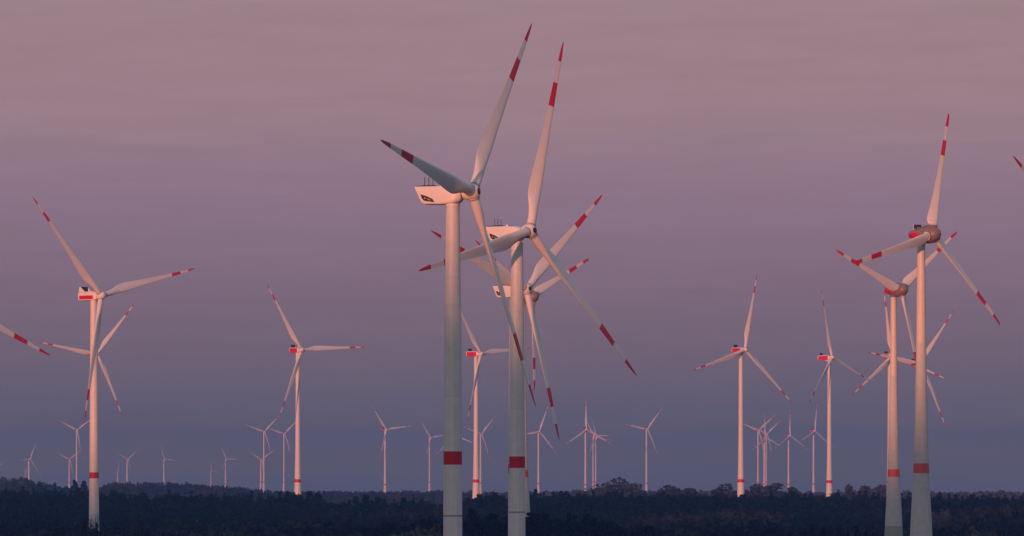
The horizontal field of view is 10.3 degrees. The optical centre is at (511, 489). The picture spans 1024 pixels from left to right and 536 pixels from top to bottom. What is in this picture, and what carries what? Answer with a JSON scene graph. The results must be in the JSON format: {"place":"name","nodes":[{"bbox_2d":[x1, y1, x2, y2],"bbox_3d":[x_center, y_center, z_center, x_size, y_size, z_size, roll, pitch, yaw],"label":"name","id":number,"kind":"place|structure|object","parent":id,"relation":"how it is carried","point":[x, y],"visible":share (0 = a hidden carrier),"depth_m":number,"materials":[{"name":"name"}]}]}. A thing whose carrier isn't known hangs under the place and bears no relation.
{"place":"outdoors","nodes":[
{"label":"outdoors","id":0,"kind":"place"},
{"bbox_2d":[0,0,1023,494],"label":"sky","id":1,"kind":"structure","parent":0,"point":[724,144],"materials":[{"name":"purple"}]},
{"bbox_3d":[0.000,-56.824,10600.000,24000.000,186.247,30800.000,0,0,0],"label":"ground","id":2,"kind":"structure","parent":0,"visible":0},
{"bbox_2d":[0,324,50,355],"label":"wind turbine","id":3,"kind":"object","parent":2,"relation":"on","point":[3,329],"visible":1,"depth_m":1750.03,"materials":[{"name":"white paint"}]},
{"bbox_2d":[16,441,40,479],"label":"wind turbine","id":4,"kind":"object","parent":2,"relation":"on","point":[28,460],"visible":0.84,"depth_m":12689.72,"materials":[{"name":"white paint"}]},
{"bbox_2d":[36,482,43,495],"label":"broadleaf tree","id":5,"kind":"object","parent":2,"relation":"on","point":[40,487],"visible":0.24,"depth_m":6099.28,"materials":[{"name":"green plant"}]},
{"bbox_2d":[56,449,81,487],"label":"wind turbine","id":6,"kind":"object","parent":2,"relation":"on","point":[69,467],"visible":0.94,"depth_m":14806.84,"materials":[{"name":"white paint"}]},
{"bbox_2d":[59,420,89,482],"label":"wind turbine","id":7,"kind":"object","parent":2,"relation":"on","point":[76,430],"visible":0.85,"depth_m":13614.21,"materials":[{"name":"white paint"}]},
{"bbox_2d":[71,480,77,494],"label":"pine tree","id":8,"kind":"object","parent":2,"relation":"on","point":[74,485],"visible":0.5,"depth_m":5599.08,"materials":[{"name":"green plant"}]},
{"bbox_2d":[80,481,87,491],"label":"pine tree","id":9,"kind":"object","parent":2,"relation":"on","point":[83,485],"visible":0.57,"depth_m":5598.96,"materials":[{"name":"green plant"}]},
{"bbox_2d":[39,303,134,413],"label":"wind turbine","id":10,"kind":"object","parent":2,"relation":"on","point":[104,342],"visible":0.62,"depth_m":4989.47,"materials":[{"name":"white paint"}]},
{"bbox_2d":[88,514,101,530],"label":"bare tree","id":11,"kind":"object","parent":2,"relation":"on","point":[95,520],"visible":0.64,"depth_m":2439.85,"materials":[{"name":"brown plant"}]},
{"bbox_2d":[33,198,194,530],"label":"wind turbine","id":12,"kind":"object","parent":2,"relation":"on","point":[96,296],"visible":0.98,"depth_m":2528.34,"materials":[{"name":"white paint"}]},
{"bbox_2d":[117,451,135,481],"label":"wind turbine","id":13,"kind":"object","parent":2,"relation":"on","point":[127,460],"visible":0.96,"depth_m":14106.76,"materials":[{"name":"white paint"}]},
{"bbox_2d":[159,444,176,484],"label":"wind turbine","id":14,"kind":"object","parent":2,"relation":"on","point":[163,459],"visible":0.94,"depth_m":15080.83,"materials":[{"name":"white paint"}]},
{"bbox_2d":[206,460,216,486],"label":"wind turbine","id":15,"kind":"object","parent":2,"relation":"on","point":[210,476],"visible":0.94,"depth_m":18071.92,"materials":[{"name":"white paint"}]},
{"bbox_2d":[221,447,238,486],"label":"wind turbine","id":16,"kind":"object","parent":2,"relation":"on","point":[225,466],"visible":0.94,"depth_m":15770.61,"materials":[{"name":"white paint"}]},
{"bbox_2d":[247,450,273,489],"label":"wind turbine","id":17,"kind":"object","parent":2,"relation":"on","point":[261,462],"visible":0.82,"depth_m":13704.87,"materials":[{"name":"white paint"}]},
{"bbox_2d":[244,415,279,491],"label":"wind turbine","id":18,"kind":"object","parent":2,"relation":"on","point":[263,432],"visible":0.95,"depth_m":13279.31,"materials":[{"name":"white paint"}]},
{"bbox_2d":[266,423,294,491],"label":"wind turbine","id":19,"kind":"object","parent":2,"relation":"on","point":[284,435],"visible":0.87,"depth_m":13881.40,"materials":[{"name":"white paint"}]},
{"bbox_2d":[285,491,291,502],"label":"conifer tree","id":20,"kind":"object","parent":2,"relation":"on","point":[289,496],"visible":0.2,"depth_m":3799.28,"materials":[{"name":"green plant"}]},
{"bbox_2d":[305,491,312,501],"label":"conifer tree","id":21,"kind":"object","parent":2,"relation":"on","point":[308,493],"visible":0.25,"depth_m":3788.85,"materials":[{"name":"green plant"}]},
{"bbox_2d":[267,285,361,495],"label":"wind turbine","id":22,"kind":"object","parent":2,"relation":"on","point":[298,350],"visible":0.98,"depth_m":4282.86,"materials":[{"name":"white paint"}]},
{"bbox_2d":[311,492,321,501],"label":"broadleaf tree","id":23,"kind":"object","parent":2,"relation":"on","point":[317,494],"visible":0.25,"depth_m":3778.87,"materials":[{"name":"green plant"}]},
{"bbox_2d":[352,495,359,505],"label":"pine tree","id":24,"kind":"object","parent":2,"relation":"on","point":[355,501],"visible":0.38,"depth_m":3849.31,"materials":[{"name":"green plant"}]},
{"bbox_2d":[361,495,371,511],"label":"pine tree","id":25,"kind":"object","parent":2,"relation":"on","point":[365,500],"visible":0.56,"depth_m":3849.15,"materials":[{"name":"green plant"}]},
{"bbox_2d":[372,406,408,492],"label":"wind turbine","id":26,"kind":"object","parent":2,"relation":"on","point":[384,444],"visible":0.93,"depth_m":10580.96,"materials":[{"name":"white paint"}]},
{"bbox_2d":[399,497,406,508],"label":"pine tree","id":27,"kind":"object","parent":2,"relation":"on","point":[403,501],"visible":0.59,"depth_m":3848.84,"materials":[{"name":"green plant"}]},
{"bbox_2d":[420,420,443,490],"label":"wind turbine","id":28,"kind":"object","parent":2,"relation":"on","point":[429,482],"visible":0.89,"depth_m":13825.67,"materials":[{"name":"white paint"}]},
{"bbox_2d":[381,24,535,535],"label":"wind turbine","id":29,"kind":"object","parent":2,"relation":"on","point":[451,192],"visible":1,"depth_m":1103.47,"materials":[{"name":"white paint"}]},
{"bbox_2d":[464,415,495,493],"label":"wind turbine","id":30,"kind":"object","parent":2,"relation":"on","point":[480,478],"visible":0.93,"depth_m":12130.79,"materials":[{"name":"white paint"}]},
{"bbox_2d":[461,312,528,498],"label":"wind turbine","id":31,"kind":"object","parent":2,"relation":"on","point":[478,354],"visible":0.82,"depth_m":4365.20,"materials":[{"name":"white paint"}]},
{"bbox_2d":[0,486,1023,535],"bbox_3d":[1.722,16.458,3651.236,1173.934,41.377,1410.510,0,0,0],"label":"woodland","id":32,"kind":"object","parent":2,"relation":"on","point":[658,510],"visible":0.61,"depth_m":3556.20,"materials":[{"name":"green plant"}]},
{"bbox_2d":[0,476,1023,506],"bbox_3d":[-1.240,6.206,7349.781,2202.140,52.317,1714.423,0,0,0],"label":"woodland","id":33,"kind":"object","parent":2,"relation":"on","point":[152,490],"visible":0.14,"depth_m":7085.84,"materials":[{"name":"green plant"}]},
{"bbox_2d":[431,195,601,535],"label":"wind turbine","id":34,"kind":"object","parent":2,"relation":"on","point":[542,266],"visible":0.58,"depth_m":1658.67,"materials":[{"name":"white paint"}]},
{"bbox_2d":[419,41,636,535],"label":"wind turbine","id":35,"kind":"object","parent":2,"relation":"on","point":[503,237],"visible":0.95,"depth_m":1274.04,"materials":[{"name":"white paint"}]},
{"bbox_2d":[475,240,588,516],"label":"wind turbine","id":36,"kind":"object","parent":2,"relation":"on","point":[540,290],"visible":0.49,"depth_m":2451.67,"materials":[{"name":"grey paint"}]},
{"bbox_2d":[527,407,554,492],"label":"wind turbine","id":37,"kind":"object","parent":2,"relation":"on","point":[538,477],"visible":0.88,"depth_m":11388.39,"materials":[{"name":"white paint"}]},
{"bbox_2d":[557,491,570,497],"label":"broadleaf tree","id":38,"kind":"object","parent":2,"relation":"on","point":[564,493],"visible":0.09,"depth_m":3918.28,"materials":[{"name":"green plant"}]},
{"bbox_2d":[566,409,610,490],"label":"wind turbine","id":39,"kind":"object","parent":2,"relation":"on","point":[585,474],"visible":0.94,"depth_m":10805.31,"materials":[{"name":"white paint"}]},
{"bbox_2d":[577,483,613,497],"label":"broadleaf tree","id":40,"kind":"object","parent":2,"relation":"on","point":[592,489],"visible":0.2,"depth_m":5348.47,"materials":[{"name":"green plant"}]},
{"bbox_2d":[587,422,608,488],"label":"wind turbine","id":41,"kind":"object","parent":2,"relation":"on","point":[592,445],"visible":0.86,"depth_m":14002.00,"materials":[{"name":"white paint"}]},
{"bbox_2d":[590,420,610,487],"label":"wind turbine","id":42,"kind":"object","parent":2,"relation":"on","point":[595,456],"visible":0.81,"depth_m":14482.51,"materials":[{"name":"white paint"}]},
{"bbox_2d":[591,477,642,497],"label":"broadleaf tree","id":43,"kind":"object","parent":2,"relation":"on","point":[620,487],"visible":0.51,"depth_m":5296.37,"materials":[{"name":"green plant"}]},
{"bbox_2d":[626,483,651,496],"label":"broadleaf tree","id":44,"kind":"object","parent":2,"relation":"on","point":[643,491],"visible":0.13,"depth_m":5397.31,"materials":[{"name":"green plant"}]},
{"bbox_2d":[265,490,1018,493],"bbox_3d":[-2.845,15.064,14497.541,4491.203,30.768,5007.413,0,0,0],"label":"woodland","id":45,"kind":"object","parent":2,"relation":"on","point":[417,491],"depth_m":14299.83,"materials":[{"name":"green plant"}]},
{"bbox_2d":[626,407,662,491],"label":"wind turbine","id":46,"kind":"object","parent":2,"relation":"on","point":[646,476],"visible":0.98,"depth_m":11690.20,"materials":[{"name":"white paint"}]},
{"bbox_2d":[656,485,681,494],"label":"broadleaf tree","id":47,"kind":"object","parent":2,"relation":"on","point":[672,490],"visible":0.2,"depth_m":5597.39,"materials":[{"name":"green plant"}]},
{"bbox_2d":[680,488,697,495],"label":"broadleaf tree","id":48,"kind":"object","parent":2,"relation":"on","point":[689,490],"visible":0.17,"depth_m":5596.14,"materials":[{"name":"green plant"}]},
{"bbox_2d":[710,483,736,494],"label":"broadleaf tree","id":49,"kind":"object","parent":2,"relation":"on","point":[721,489],"visible":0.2,"depth_m":5598.24,"materials":[{"name":"green plant"}]},
{"bbox_2d":[692,275,790,496],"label":"wind turbine","id":50,"kind":"object","parent":2,"relation":"on","point":[737,350],"visible":0.98,"depth_m":4251.02,"materials":[{"name":"white paint"}]},
{"bbox_2d":[748,483,770,492],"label":"broadleaf tree","id":51,"kind":"object","parent":2,"relation":"on","point":[757,487],"visible":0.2,"depth_m":5595.24,"materials":[{"name":"green plant"}]},
{"bbox_2d":[744,414,775,483],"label":"wind turbine","id":52,"kind":"object","parent":2,"relation":"on","point":[757,431],"visible":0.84,"depth_m":12911.68,"materials":[{"name":"white paint"}]},
{"bbox_2d":[750,419,781,484],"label":"wind turbine","id":53,"kind":"object","parent":2,"relation":"on","point":[766,450],"visible":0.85,"depth_m":14026.17,"materials":[{"name":"white paint"}]},
{"bbox_2d":[753,417,782,485],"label":"wind turbine","id":54,"kind":"object","parent":2,"relation":"on","point":[764,438],"visible":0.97,"depth_m":11469.98,"materials":[{"name":"white paint"}]},
{"bbox_2d":[648,487,903,497],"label":"woodland","id":55,"kind":"object","parent":2,"relation":"on","point":[765,493],"depth_m":5445.44,"materials":[{"name":"green plant"}]},
{"bbox_2d":[768,483,784,492],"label":"broadleaf tree","id":56,"kind":"object","parent":2,"relation":"on","point":[774,487],"visible":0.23,"depth_m":5598.41,"materials":[{"name":"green plant"}]},
{"bbox_2d":[774,421,809,491],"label":"wind turbine","id":57,"kind":"object","parent":2,"relation":"on","point":[788,478],"visible":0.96,"depth_m":11537.65,"materials":[{"name":"white paint"}]},
{"bbox_2d":[787,486,802,496],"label":"broadleaf tree","id":58,"kind":"object","parent":2,"relation":"on","point":[794,489],"visible":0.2,"depth_m":5597.71,"materials":[{"name":"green plant"}]},
{"bbox_2d":[798,408,832,492],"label":"wind turbine","id":59,"kind":"object","parent":2,"relation":"on","point":[813,475],"visible":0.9,"depth_m":11204.72,"materials":[{"name":"white paint"}]},
{"bbox_2d":[810,289,869,496],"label":"wind turbine","id":60,"kind":"object","parent":2,"relation":"on","point":[829,359],"visible":0.96,"depth_m":4749.88,"materials":[{"name":"white paint"}]},
{"bbox_2d":[841,484,853,499],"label":"broadleaf tree","id":61,"kind":"object","parent":2,"relation":"on","point":[848,492],"visible":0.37,"depth_m":5296.54,"materials":[{"name":"green plant"}]},
{"bbox_2d":[859,485,876,497],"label":"broadleaf tree","id":62,"kind":"object","parent":2,"relation":"on","point":[867,489],"visible":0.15,"depth_m":5297.23,"materials":[{"name":"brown plant"}]},
{"bbox_2d":[874,485,886,498],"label":"broadleaf tree","id":63,"kind":"object","parent":2,"relation":"on","point":[881,489],"visible":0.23,"depth_m":5297.27,"materials":[{"name":"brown plant"}]},
{"bbox_2d":[836,232,956,535],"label":"wind turbine","id":64,"kind":"object","parent":2,"relation":"on","point":[893,514],"visible":0.87,"depth_m":2370.81,"materials":[{"name":"white paint"}]},
{"bbox_2d":[853,293,945,494],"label":"wind turbine","id":65,"kind":"object","parent":2,"relation":"on","point":[881,366],"visible":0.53,"depth_m":5070.66,"materials":[{"name":"white paint"}]},
{"bbox_2d":[868,310,953,426],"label":"wind turbine","id":66,"kind":"object","parent":2,"relation":"on","point":[912,361],"visible":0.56,"depth_m":4819.50,"materials":[{"name":"white paint"}]},
{"bbox_2d":[852,113,999,535],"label":"wind turbine","id":67,"kind":"object","parent":2,"relation":"on","point":[921,517],"visible":1,"depth_m":1828.83,"materials":[{"name":"white paint"}]},
{"bbox_2d":[1013,156,1023,171],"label":"wind turbine","id":68,"kind":"object","parent":2,"relation":"on","point":[1020,165],"visible":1,"depth_m":1395.76,"materials":[{"name":"white paint"}]}
]}

